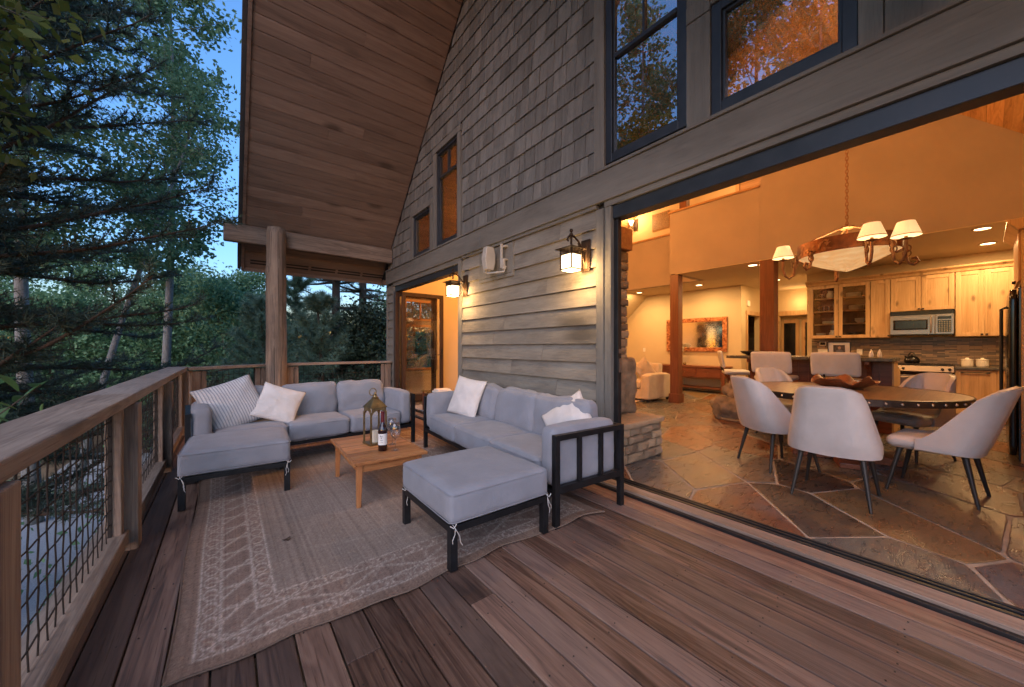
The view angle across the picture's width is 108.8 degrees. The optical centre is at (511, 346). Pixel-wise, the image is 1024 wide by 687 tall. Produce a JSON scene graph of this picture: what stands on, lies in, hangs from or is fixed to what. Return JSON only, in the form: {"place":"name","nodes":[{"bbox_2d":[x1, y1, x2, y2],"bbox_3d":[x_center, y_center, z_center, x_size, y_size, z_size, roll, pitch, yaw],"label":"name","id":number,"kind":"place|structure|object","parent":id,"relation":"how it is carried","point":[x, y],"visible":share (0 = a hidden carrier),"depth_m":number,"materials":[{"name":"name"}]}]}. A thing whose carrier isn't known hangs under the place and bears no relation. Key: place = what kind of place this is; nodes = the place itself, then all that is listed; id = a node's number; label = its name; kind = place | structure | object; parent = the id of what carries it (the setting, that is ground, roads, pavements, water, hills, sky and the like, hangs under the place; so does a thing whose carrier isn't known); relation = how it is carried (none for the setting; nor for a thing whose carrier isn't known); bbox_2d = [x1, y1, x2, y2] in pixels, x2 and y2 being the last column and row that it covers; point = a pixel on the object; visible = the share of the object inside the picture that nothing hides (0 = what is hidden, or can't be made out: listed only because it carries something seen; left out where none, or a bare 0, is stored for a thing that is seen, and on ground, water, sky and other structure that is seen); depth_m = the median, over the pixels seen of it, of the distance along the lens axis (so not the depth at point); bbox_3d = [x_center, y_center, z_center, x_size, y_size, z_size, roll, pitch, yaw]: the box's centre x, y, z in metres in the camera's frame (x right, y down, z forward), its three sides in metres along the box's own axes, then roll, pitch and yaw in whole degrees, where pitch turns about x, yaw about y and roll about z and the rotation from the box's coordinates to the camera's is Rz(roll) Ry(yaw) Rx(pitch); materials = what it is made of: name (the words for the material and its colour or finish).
{"place":"outdoors","nodes":[
{"label":"outdoors","id":0,"kind":"place"},
{"bbox_2d":[21,451,152,637],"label":"driveway","id":1,"kind":"structure","parent":0,"point":[42,567],"depth_m":7.75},
{"bbox_2d":[9,479,161,686],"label":"undergrowth","id":2,"kind":"object","parent":1,"relation":"on","point":[43,559],"visible":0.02,"depth_m":7.13,"materials":[{"name":"green plant"}]},
{"bbox_2d":[62,285,220,452],"bbox_3d":[-14.992,0.826,15.224,6.339,7.486,5.166,0,0,5],"label":"leafy tree","id":3,"kind":"object","parent":1,"relation":"on","point":[153,353],"visible":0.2,"depth_m":14.30,"materials":[{"name":"green plant"}]},
{"bbox_2d":[6,369,350,686],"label":"ground","id":4,"kind":"structure","parent":0,"point":[51,469],"depth_m":13.70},
{"bbox_2d":[0,375,46,421],"bbox_3d":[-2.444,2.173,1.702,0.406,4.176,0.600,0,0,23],"label":"leafy shrub","id":5,"kind":"object","parent":4,"relation":"on","point":[10,381],"visible":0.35,"depth_m":1.74,"materials":[{"name":"green plant"}]},
{"bbox_2d":[0,229,80,407],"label":"leafy tree","id":6,"kind":"object","parent":4,"relation":"on","point":[3,283],"visible":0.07,"depth_m":16.72,"materials":[{"name":"green plant"}]},
{"bbox_2d":[0,0,118,181],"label":"leafy tree","id":7,"kind":"object","parent":4,"relation":"on","point":[19,33],"visible":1,"depth_m":3.88,"materials":[{"name":"green plant"}]},
{"bbox_2d":[0,281,144,462],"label":"leafy tree","id":8,"kind":"object","parent":4,"relation":"on","point":[60,299],"visible":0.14,"depth_m":13.84,"materials":[{"name":"green plant"}]},
{"bbox_2d":[4,232,151,386],"bbox_3d":[-18.834,-0.429,16.248,6.100,9.987,5.709,0,0,-14],"label":"leafy tree","id":9,"kind":"object","parent":4,"relation":"on","point":[85,269],"visible":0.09,"depth_m":16.26,"materials":[{"name":"green plant"}]},
{"bbox_2d":[0,0,173,525],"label":"aspen tree","id":10,"kind":"object","parent":4,"relation":"on","point":[56,237],"visible":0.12,"depth_m":9.18,"materials":[{"name":"green plant"}]},
{"bbox_2d":[0,0,247,524],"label":"pine tree","id":11,"kind":"object","parent":4,"relation":"on","point":[19,356],"visible":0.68,"depth_m":5.94,"materials":[{"name":"green plant"}]},
{"bbox_2d":[57,56,238,509],"bbox_3d":[-10.471,-2.094,11.118,4.313,13.340,3.651,0,0,-38],"label":"aspen tree","id":12,"kind":"object","parent":4,"relation":"on","point":[193,94],"visible":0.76,"depth_m":10.87,"materials":[{"name":"green plant"}]},
{"bbox_2d":[71,0,241,367],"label":"aspen tree","id":13,"kind":"object","parent":4,"relation":"on","point":[167,48],"visible":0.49,"depth_m":12.45,"materials":[{"name":"green plant"}]},
{"bbox_2d":[129,255,249,385],"bbox_3d":[-15.260,-0.125,17.641,5.414,9.385,6.608,0,0,-38],"label":"leafy tree","id":14,"kind":"object","parent":4,"relation":"on","point":[196,274],"visible":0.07,"depth_m":17.12,"materials":[{"name":"green plant"}]},
{"bbox_2d":[123,263,291,384],"bbox_3d":[-12.129,0.662,14.842,6.388,7.820,5.479,0,0,-18],"label":"leafy tree","id":15,"kind":"object","parent":4,"relation":"on","point":[219,306],"visible":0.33,"depth_m":14.62,"materials":[{"name":"green plant"}]},
{"bbox_2d":[41,310,430,386],"bbox_3d":[-18.001,0.292,20.432,90.966,7.701,41.776,0,0,-38],"label":"wood","id":16,"kind":"object","parent":4,"relation":"on","point":[429,353],"depth_m":28.44,"materials":[{"name":"green plant"}]},
{"bbox_2d":[204,262,301,381],"bbox_3d":[-14.115,-0.229,19.672,6.574,9.586,5.424,0,0,12],"label":"leafy tree","id":17,"kind":"object","parent":4,"relation":"on","point":[256,279],"visible":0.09,"depth_m":19.41,"materials":[{"name":"green plant"}]},
{"bbox_2d":[208,291,301,387],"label":"pine tree","id":18,"kind":"object","parent":4,"relation":"on","point":[257,311],"visible":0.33,"depth_m":11.15,"materials":[{"name":"green plant"}]},
{"bbox_2d":[248,276,343,381],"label":"pine tree","id":19,"kind":"object","parent":4,"relation":"on","point":[297,285],"visible":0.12,"depth_m":13.76,"materials":[{"name":"green plant"}]},
{"bbox_2d":[263,289,369,384],"bbox_3d":[-5.644,1.371,10.814,4.413,6.391,4.039,0,0,-38],"label":"pine tree","id":20,"kind":"object","parent":4,"relation":"on","point":[313,334],"visible":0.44,"depth_m":10.54,"materials":[{"name":"green plant"}]},
{"bbox_2d":[288,277,385,380],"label":"pine tree","id":21,"kind":"object","parent":4,"relation":"on","point":[336,284],"visible":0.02,"depth_m":16.87,"materials":[{"name":"green plant"}]},
{"bbox_2d":[290,288,425,382],"bbox_3d":[-4.824,1.372,12.050,4.754,6.391,4.422,0,0,0],"label":"leafy tree","id":22,"kind":"object","parent":4,"relation":"on","point":[366,330],"visible":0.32,"depth_m":11.34,"materials":[{"name":"green plant"}]},
{"bbox_2d":[310,279,409,359],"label":"pine tree","id":23,"kind":"object","parent":4,"relation":"on","point":[362,290],"visible":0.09,"depth_m":18.36,"materials":[{"name":"green plant"}]},
{"bbox_2d":[342,283,430,364],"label":"pine tree","id":24,"kind":"object","parent":4,"relation":"on","point":[369,300],"visible":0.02,"depth_m":20.85,"materials":[{"name":"green plant"}]},
{"bbox_2d":[350,285,430,367],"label":"leafy tree","id":25,"kind":"object","parent":4,"relation":"on","point":[414,308],"visible":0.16,"depth_m":13.09,"materials":[{"name":"green plant"}]},
{"bbox_2d":[0,0,430,343],"label":"sky","id":26,"kind":"structure","parent":0,"point":[230,62],"materials":[{"name":"blue"}]},
{"bbox_2d":[626,293,646,318],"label":"sloped ceiling","id":27,"kind":"structure","parent":0,"point":[635,301],"depth_m":11.65,"materials":[{"name":"beige paint"}]},
{"bbox_2d":[628,185,734,242],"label":"loft back wall","id":28,"kind":"structure","parent":0,"point":[643,231],"depth_m":10.34,"materials":[{"name":"beige paint"}]},
{"bbox_2d":[652,210,669,231],"bbox_3d":[4.139,-3.505,10.197,0.032,0.470,0.520,0,0,-38],"label":"loft picture","id":29,"kind":"object","parent":28,"relation":"attached to","point":[661,220],"visible":1,"depth_m":10.19,"materials":[{"name":"brown wood"}]},
{"bbox_2d":[735,177,759,191],"bbox_3d":[5.473,-2.815,8.447,0.078,2.250,0.560,0,0,-38],"label":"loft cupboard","id":30,"kind":"object","parent":28,"relation":"attached to","point":[747,184],"visible":0.11,"depth_m":8.48,"materials":[{"name":"brown wood"}]},
{"bbox_2d":[410,389,1023,608],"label":"floor","id":31,"kind":"structure","parent":0,"point":[927,518],"depth_m":3.02,"materials":[{"name":"stone"}]},
{"bbox_2d":[400,274,457,393],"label":"end wall","id":32,"kind":"structure","parent":31,"relation":"on","point":[417,382],"depth_m":8.98,"materials":[{"name":"beige paint"}]},
{"bbox_2d":[237,0,1023,643],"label":"lodge house","id":33,"kind":"structure","parent":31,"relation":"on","point":[429,140],"depth_m":4.04,"materials":[{"name":"wood"}]},
{"bbox_2d":[21,452,352,686],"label":"deck joists","id":34,"kind":"object","parent":33,"relation":"attached to","point":[33,626],"depth_m":1.80,"materials":[{"name":"brown wood"}]},
{"bbox_2d":[57,411,1023,686],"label":"deck","id":35,"kind":"structure","parent":34,"relation":"on","point":[633,593],"depth_m":1.65,"materials":[{"name":"brown wood"}]},
{"bbox_2d":[0,367,188,686],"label":"deck railing","id":36,"kind":"object","parent":35,"relation":"on","point":[26,441],"visible":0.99,"depth_m":1.63,"materials":[{"name":"brown wood"}]},
{"bbox_2d":[265,226,286,386],"bbox_3d":[-4.254,-0.440,6.612,0.335,3.400,0.341,0,0,-38],"label":"log post","id":37,"kind":"object","parent":35,"relation":"on","point":[276,327],"visible":0.84,"depth_m":6.48,"materials":[{"name":"brown wood"}]},
{"bbox_2d":[223,223,391,263],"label":"roof beam","id":38,"kind":"structure","parent":37,"relation":"attached to","point":[250,235],"depth_m":7.11,"materials":[{"name":"brown wood"}]},
{"bbox_2d":[187,361,391,404],"bbox_3d":[-3.960,0.791,6.918,0.658,0.978,3.494,0,0,39],"label":"deck railing","id":39,"kind":"object","parent":35,"relation":"on","point":[197,380],"visible":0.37,"depth_m":6.87,"materials":[{"name":"brown wood"}]},
{"bbox_2d":[161,429,604,686],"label":"outdoor rug","id":40,"kind":"object","parent":35,"relation":"on","point":[252,582],"visible":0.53,"depth_m":2.27,"materials":[{"name":"fabric"}]},
{"bbox_2d":[176,426,291,511],"bbox_3d":[-2.454,1.025,3.284,0.773,0.454,0.764,0,0,-35],"label":"ottoman","id":41,"kind":"object","parent":40,"relation":"on","point":[211,455],"visible":1,"depth_m":3.03,"materials":[{"name":"fabric"}]},
{"bbox_2d":[185,379,414,484],"bbox_3d":[-2.357,0.847,4.346,2.270,0.827,0.748,0,0,-42],"label":"outdoor sofa","id":42,"kind":"object","parent":40,"relation":"on","point":[318,417],"visible":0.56,"depth_m":4.41,"materials":[{"name":"fabric"}]},
{"bbox_2d":[189,374,260,430],"bbox_3d":[-2.930,0.594,3.851,0.186,0.540,0.540,-39,-7,37],"label":"throw pillow","id":43,"kind":"object","parent":42,"relation":"on","point":[232,403],"visible":0.79,"depth_m":3.77,"materials":[{"name":"fabric"}]},
{"bbox_2d":[250,381,305,423],"bbox_3d":[-2.587,0.625,4.070,0.430,0.430,0.137,23,-45,-26],"label":"throw pillow","id":44,"kind":"object","parent":42,"relation":"on","point":[277,403],"visible":0.98,"depth_m":4.02,"materials":[{"name":"fabric"}]},
{"bbox_2d":[330,431,427,508],"bbox_3d":[-1.242,1.072,3.343,0.600,0.360,0.950,0,0,-36],"label":"coffee table","id":45,"kind":"object","parent":40,"relation":"on","point":[357,454],"visible":0.89,"depth_m":3.10,"materials":[{"name":"brown wood"}]},
{"bbox_2d":[362,388,387,446],"bbox_3d":[-1.267,0.634,3.392,0.166,0.514,0.166,0,0,44],"label":"candle lantern","id":46,"kind":"object","parent":45,"relation":"on","point":[374,403],"visible":0.95,"depth_m":3.36,"materials":[{"name":"gold metal"}]},
{"bbox_2d":[378,411,386,450],"bbox_3d":[-1.113,0.723,3.157,0.077,0.338,0.076,0,0,-38],"label":"wine bottle","id":47,"kind":"object","parent":45,"relation":"on","point":[382,437],"visible":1,"depth_m":3.13,"materials":[{"name":"black glass"}]},
{"bbox_2d":[402,446,550,572],"bbox_3d":[-0.270,1.023,2.535,0.772,0.457,0.765,0,0,-37],"label":"ottoman","id":48,"kind":"object","parent":40,"relation":"on","point":[453,494],"visible":1,"depth_m":2.31,"materials":[{"name":"fabric"}]},
{"bbox_2d":[424,383,623,529],"bbox_3d":[-0.117,0.845,3.751,0.745,0.829,2.500,0,0,-34],"label":"outdoor sofa","id":49,"kind":"object","parent":40,"relation":"on","point":[571,455],"visible":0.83,"depth_m":3.04,"materials":[{"name":"fabric"}]},
{"bbox_2d":[447,375,486,416],"bbox_3d":[-0.544,0.595,4.393,0.470,0.470,0.150,8,-16,37],"label":"throw pillow","id":50,"kind":"object","parent":49,"relation":"on","point":[466,397],"visible":0.99,"depth_m":4.32,"materials":[{"name":"fabric"}]},
{"bbox_2d":[541,390,591,425],"bbox_3d":[0.470,0.629,3.104,0.140,0.440,0.440,41,19,-34],"label":"throw pillow","id":51,"kind":"object","parent":49,"relation":"on","point":[564,413],"visible":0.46,"depth_m":3.11,"materials":[{"name":"fabric"}]},
{"bbox_2d":[394,292,431,393],"bbox_3d":[-2.171,0.005,8.222,0.960,2.390,0.044,0,0,-38],"label":"folding door","id":52,"kind":"structure","parent":33,"relation":"attached to","point":[394,341],"depth_m":8.19,"materials":[{"name":"brown wood"}]},
{"bbox_2d":[395,292,435,393],"bbox_3d":[-2.137,0.005,8.178,0.960,2.390,0.044,0,0,-38],"label":"folding door","id":53,"kind":"structure","parent":33,"relation":"attached to","point":[397,294],"depth_m":7.91,"materials":[{"name":"brown wood"}]},
{"bbox_2d":[406,299,430,369],"bbox_3d":[-2.173,-0.280,8.664,0.780,1.640,0.060,0,0,-38],"label":"end window","id":54,"kind":"structure","parent":33,"relation":"attached to","point":[419,319],"depth_m":8.59,"materials":[{"name":"brown wood"}]},
{"bbox_2d":[410,197,432,258],"bbox_3d":[-1.671,-2.177,6.877,0.104,0.925,0.985,0,0,-38],"label":"window","id":55,"kind":"structure","parent":33,"relation":"in","point":[421,218],"depth_m":6.91,"materials":[{"name":"clear glass"}]},
{"bbox_2d":[401,292,442,401],"bbox_3d":[-1.974,0.005,8.188,0.990,2.390,0.099,0,0,-38],"label":"folding door","id":56,"kind":"structure","parent":33,"relation":"attached to","point":[418,397],"depth_m":8.06,"materials":[{"name":"brown wood"}]},
{"bbox_2d":[432,123,462,247],"bbox_3d":[-1.060,-2.595,6.092,0.104,1.750,0.975,0,0,-38],"label":"window","id":57,"kind":"structure","parent":33,"relation":"in","point":[447,155],"depth_m":6.11,"materials":[{"name":"clear glass"}]},
{"bbox_2d":[443,269,467,296],"bbox_3d":[-0.833,-0.959,5.474,0.337,0.409,0.224,0,0,-38],"label":"wall lantern","id":58,"kind":"object","parent":33,"relation":"attached to","point":[452,288],"depth_m":5.42,"materials":[{"name":"brown metal"}]},
{"bbox_2d":[482,244,507,273],"bbox_3d":[-0.238,-1.139,4.786,0.366,0.382,0.178,0,0,36],"label":"outdoor speaker","id":59,"kind":"object","parent":33,"relation":"attached to","point":[488,258],"visible":1,"depth_m":4.78},
{"bbox_2d":[555,229,590,272],"bbox_3d":[0.622,-0.949,3.607,0.337,0.409,0.224,0,0,-38],"label":"wall lantern","id":60,"kind":"object","parent":33,"relation":"attached to","point":[573,260],"depth_m":3.56,"materials":[{"name":"brown metal"}]},
{"bbox_2d":[606,0,686,164],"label":"window","id":61,"kind":"structure","parent":33,"relation":"in","point":[646,40],"depth_m":3.25,"materials":[{"name":"clear glass"}]},
{"bbox_2d":[711,0,857,114],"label":"window","id":62,"kind":"structure","parent":33,"relation":"in","point":[749,38],"depth_m":2.54,"materials":[{"name":"clear glass"}]},
{"bbox_2d":[621,14,1023,227],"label":"plank ceiling","id":63,"kind":"structure","parent":33,"relation":"attached to","point":[1011,116],"depth_m":4.67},
{"bbox_2d":[772,149,922,281],"bbox_3d":[3.652,-3.231,3.982,0.997,4.879,1.233,0,0,-5],"label":"chandelier","id":64,"kind":"object","parent":63,"relation":"hanging from","point":[869,243],"visible":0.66,"depth_m":3.79,"materials":[{"name":"beige metal"}]},
{"bbox_2d":[805,259,1013,338],"bbox_3d":[7.500,-0.790,6.768,0.399,1.220,3.260,0,0,-38],"label":"cabinet","id":65,"kind":"object","parent":33,"relation":"attached to","point":[974,295],"visible":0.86,"depth_m":6.71,"materials":[{"name":"brown wood"}]},
{"bbox_2d":[890,309,954,335],"bbox_3d":[7.505,-0.436,6.716,0.444,0.442,0.773,0,0,-38],"label":"microwave","id":66,"kind":"object","parent":65,"relation":"in","point":[924,322],"visible":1,"depth_m":6.59,"materials":[{"name":"metal"}]},
{"bbox_2d":[893,319,927,329],"bbox_3d":[7.287,-0.405,6.710,0.010,0.185,0.430,0,0,-38],"label":"window","id":67,"kind":"structure","parent":66,"relation":"in","point":[920,324],"depth_m":6.70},
{"bbox_2d":[621,412,664,464],"bbox_3d":[1.065,1.008,4.353,1.010,0.444,1.093,0,0,-38],"label":"stone hearth","id":68,"kind":"object","parent":31,"relation":"on","point":[642,435],"visible":0.38,"depth_m":4.00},
{"bbox_2d":[621,226,636,413],"bbox_3d":[0.972,-0.279,4.456,0.931,2.241,0.764,0,0,-38],"label":"stone chimney","id":69,"kind":"object","parent":68,"relation":"on","point":[628,383],"visible":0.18,"depth_m":4.35,"materials":[{"name":"brown stone"}]},
{"bbox_2d":[635,397,664,401],"bbox_3d":[2.555,1.224,9.819,2.300,0.011,2.850,0,0,-38],"label":"floor rug","id":70,"kind":"object","parent":31,"relation":"on","point":[637,400],"depth_m":8.41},
{"bbox_2d":[635,362,669,402],"bbox_3d":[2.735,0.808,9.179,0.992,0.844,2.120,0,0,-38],"label":"armchair","id":71,"kind":"object","parent":70,"relation":"on","point":[650,386],"visible":0.32,"depth_m":8.27,"materials":[{"name":"fabric"}]},
{"bbox_2d":[636,356,656,377],"bbox_3d":[3.103,0.540,8.579,0.500,0.500,0.179,-32,-6,-25],"label":"throw pillow","id":72,"kind":"object","parent":71,"relation":"on","point":[643,365],"visible":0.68,"depth_m":8.52,"materials":[{"name":"fabric"}]},
{"bbox_2d":[669,274,683,402],"bbox_3d":[3.650,-0.183,8.142,0.234,2.826,0.234,0,0,-38],"label":"timber post","id":73,"kind":"object","parent":31,"relation":"on","point":[676,394],"visible":1,"depth_m":8.08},
{"bbox_2d":[626,285,742,391],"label":"living wall","id":74,"kind":"structure","parent":31,"relation":"on","point":[648,318],"depth_m":10.57,"materials":[{"name":"beige paint"}]},
{"bbox_2d":[667,316,726,351],"bbox_3d":[5.236,-0.345,10.481,0.053,0.950,1.700,0,0,-38],"label":"wall mirror","id":75,"kind":"object","parent":74,"relation":"attached to","point":[708,334],"depth_m":10.28,"materials":[{"name":"orange metal"}]},
{"bbox_2d":[662,364,732,394],"bbox_3d":[4.777,0.873,10.668,0.490,0.715,2.840,0,0,-38],"label":"console","id":76,"kind":"object","parent":31,"relation":"on","point":[704,371],"visible":0.41,"depth_m":9.86,"materials":[{"name":"brown wood"}]},
{"bbox_2d":[710,379,755,421],"bbox_3d":[3.934,0.928,6.268,0.787,0.816,0.950,0,0,-38],"label":"boulder stack","id":77,"kind":"object","parent":31,"relation":"on","point":[723,407],"visible":0.34,"depth_m":6.21,"materials":[{"name":"stone"}]},
{"bbox_2d":[717,351,749,374],"bbox_3d":[4.399,0.651,7.276,0.535,1.158,0.549,0,0,24],"label":"bar stool","id":78,"kind":"object","parent":31,"relation":"on","point":[730,371],"visible":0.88,"depth_m":7.11,"materials":[{"name":"beige fabric"}]},
{"bbox_2d":[755,367,792,440],"bbox_3d":[3.729,0.765,5.066,0.580,0.935,0.704,0,0,0],"label":"dining chair","id":79,"kind":"object","parent":31,"relation":"on","point":[767,374],"visible":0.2,"depth_m":5.31,"materials":[{"name":"fabric"}]},
{"bbox_2d":[751,352,798,380],"bbox_3d":[4.265,0.651,5.935,0.535,1.158,0.549,0,0,-38],"label":"bar stool","id":80,"kind":"object","parent":31,"relation":"on","point":[782,361],"visible":0.59,"depth_m":5.75,"materials":[{"name":"beige fabric"}]},
{"bbox_2d":[730,375,820,472],"bbox_3d":[2.676,0.765,3.820,0.704,0.935,0.580,0,0,-2],"label":"dining chair","id":81,"kind":"object","parent":31,"relation":"on","point":[760,407],"visible":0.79,"depth_m":3.63,"materials":[{"name":"fabric"}]},
{"bbox_2d":[781,315,806,355],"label":"back wall","id":82,"kind":"structure","parent":31,"relation":"on","point":[800,317],"depth_m":10.43,"materials":[{"name":"beige paint"}]},
{"bbox_2d":[781,319,806,355],"bbox_3d":[8.180,0.220,10.391,0.038,2.020,0.940,0,0,-38],"label":"french door","id":83,"kind":"structure","parent":82,"relation":"attached to","point":[790,336],"depth_m":10.52,"materials":[{"name":"brown wood"}]},
{"bbox_2d":[726,355,899,433],"bbox_3d":[4.894,0.690,6.133,1.140,1.080,2.180,0,0,-38],"label":"kitchen bar","id":84,"kind":"object","parent":31,"relation":"on","point":[884,371],"visible":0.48,"depth_m":5.27,"materials":[{"name":"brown wood"}]},
{"bbox_2d":[760,259,777,351],"bbox_3d":[4.744,-0.718,6.766,0.225,1.756,0.225,0,0,-38],"label":"timber post","id":85,"kind":"object","parent":84,"relation":"on","point":[768,305],"visible":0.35,"depth_m":6.69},
{"bbox_2d":[827,342,850,351],"bbox_3d":[5.125,0.032,5.742,0.054,0.228,0.276,0,0,-38],"label":"picture frame","id":86,"kind":"object","parent":84,"relation":"on","point":[839,346],"visible":0.66,"depth_m":5.73,"materials":[{"name":"paper"}]},
{"bbox_2d":[788,385,883,513],"bbox_3d":[2.622,0.765,2.993,0.704,0.935,0.580,0,0,-40],"label":"dining chair","id":87,"kind":"object","parent":31,"relation":"on","point":[838,422],"visible":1,"depth_m":2.79,"materials":[{"name":"fabric"}]},
{"bbox_2d":[810,352,861,381],"bbox_3d":[4.741,0.651,5.324,0.535,1.158,0.549,0,0,-38],"label":"bar stool","id":88,"kind":"object","parent":31,"relation":"on","point":[823,364],"visible":0.56,"depth_m":5.16,"materials":[{"name":"beige fabric"}]},
{"bbox_2d":[761,381,976,470],"bbox_3d":[3.676,0.849,4.068,1.861,0.762,1.861,0,0,-38],"label":"dining table","id":89,"kind":"object","parent":31,"relation":"on","point":[889,396],"visible":0.58,"depth_m":3.68,"materials":[{"name":"brown wood"}]},
{"bbox_2d":[811,374,879,388],"bbox_3d":[3.821,0.397,4.208,0.587,0.157,0.562,0,0,-7],"label":"carved bowl","id":90,"kind":"object","parent":89,"relation":"on","point":[845,381],"visible":0.93,"depth_m":4.14,"materials":[{"name":"brown wood"}]},
{"bbox_2d":[807,249,1013,366],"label":"kitchen wall","id":91,"kind":"structure","parent":31,"relation":"on","point":[1008,254],"depth_m":6.94,"materials":[{"name":"beige paint"}]},
{"bbox_2d":[812,336,1004,366],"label":"splashback wall","id":92,"kind":"structure","parent":91,"relation":"attached to","point":[946,350],"depth_m":6.75,"materials":[{"name":"tile"}]},
{"bbox_2d":[871,372,956,462],"bbox_3d":[4.577,0.765,4.163,0.704,0.935,0.580,0,0,-8],"label":"dining chair","id":93,"kind":"object","parent":31,"relation":"on","point":[914,418],"visible":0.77,"depth_m":4.12,"materials":[{"name":"fabric"}]},
{"bbox_2d":[885,386,1023,510],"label":"dining chair","id":94,"kind":"object","parent":31,"relation":"on","point":[973,430],"visible":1,"depth_m":2.81,"materials":[{"name":"fabric"}]},
{"bbox_2d":[955,366,1004,415],"bbox_3d":[8.052,0.781,5.883,0.615,0.897,1.186,0,0,-38],"label":"base cabinet","id":95,"kind":"object","parent":31,"relation":"on","point":[977,383],"visible":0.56,"depth_m":6.01,"materials":[{"name":"brown wood"}]},
{"bbox_2d":[999,287,1020,461],"bbox_3d":[5.939,0.295,4.011,0.900,1.870,0.728,0,0,-38],"label":"refrigerator","id":96,"kind":"object","parent":31,"relation":"on","point":[1013,354],"visible":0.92,"depth_m":3.96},
{"bbox_2d":[1003,217,1023,462],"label":"tall cabinet","id":97,"kind":"object","parent":31,"relation":"on","point":[1014,234],"visible":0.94,"depth_m":3.90,"materials":[{"name":"brown wood"}]},
{"bbox_2d":[743,285,806,376],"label":"hallway wall","id":98,"kind":"structure","parent":0,"point":[793,300],"depth_m":10.25,"materials":[{"name":"beige paint"}]},
{"bbox_2d":[746,310,759,376],"bbox_3d":[6.644,0.130,10.062,1.090,2.200,0.028,0,0,-38],"label":"door casing","id":99,"kind":"object","parent":98,"relation":"attached to","point":[753,313],"depth_m":9.76,"materials":[{"name":"brown wood"}]},
{"bbox_2d":[778,310,806,351],"bbox_3d":[8.016,0.105,10.187,0.029,2.250,1.220,0,0,-38],"label":"door casing","id":100,"kind":"object","parent":98,"relation":"attached to","point":[789,313],"depth_m":10.46,"materials":[{"name":"brown wood"}]},
{"bbox_2d":[626,59,1023,290],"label":"loft wall","id":101,"kind":"structure","parent":0,"point":[955,171],"depth_m":5.73,"materials":[{"name":"beige paint"}]},
{"bbox_2d":[632,185,759,244],"bbox_3d":[3.445,-2.953,9.417,1.490,0.099,5.556,0,0,-38],"label":"parapet cap","id":102,"kind":"object","parent":101,"relation":"on","point":[708,201],"visible":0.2,"depth_m":7.62,"materials":[{"name":"brown wood"}]},
{"bbox_2d":[627,217,1022,295],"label":"ceiling","id":103,"kind":"structure","parent":0,"point":[950,242],"depth_m":6.88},
{"bbox_2d":[898,362,954,384],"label":"kitchen range","id":104,"kind":"structure","parent":0,"point":[907,370],"depth_m":6.50,"materials":[{"name":"metal"}]},
{"bbox_2d":[904,352,919,362],"bbox_3d":[7.388,0.194,6.769,0.226,0.199,0.209,0,0,-38],"label":"kettle","id":105,"kind":"object","parent":104,"relation":"on","point":[911,359],"visible":1,"depth_m":6.71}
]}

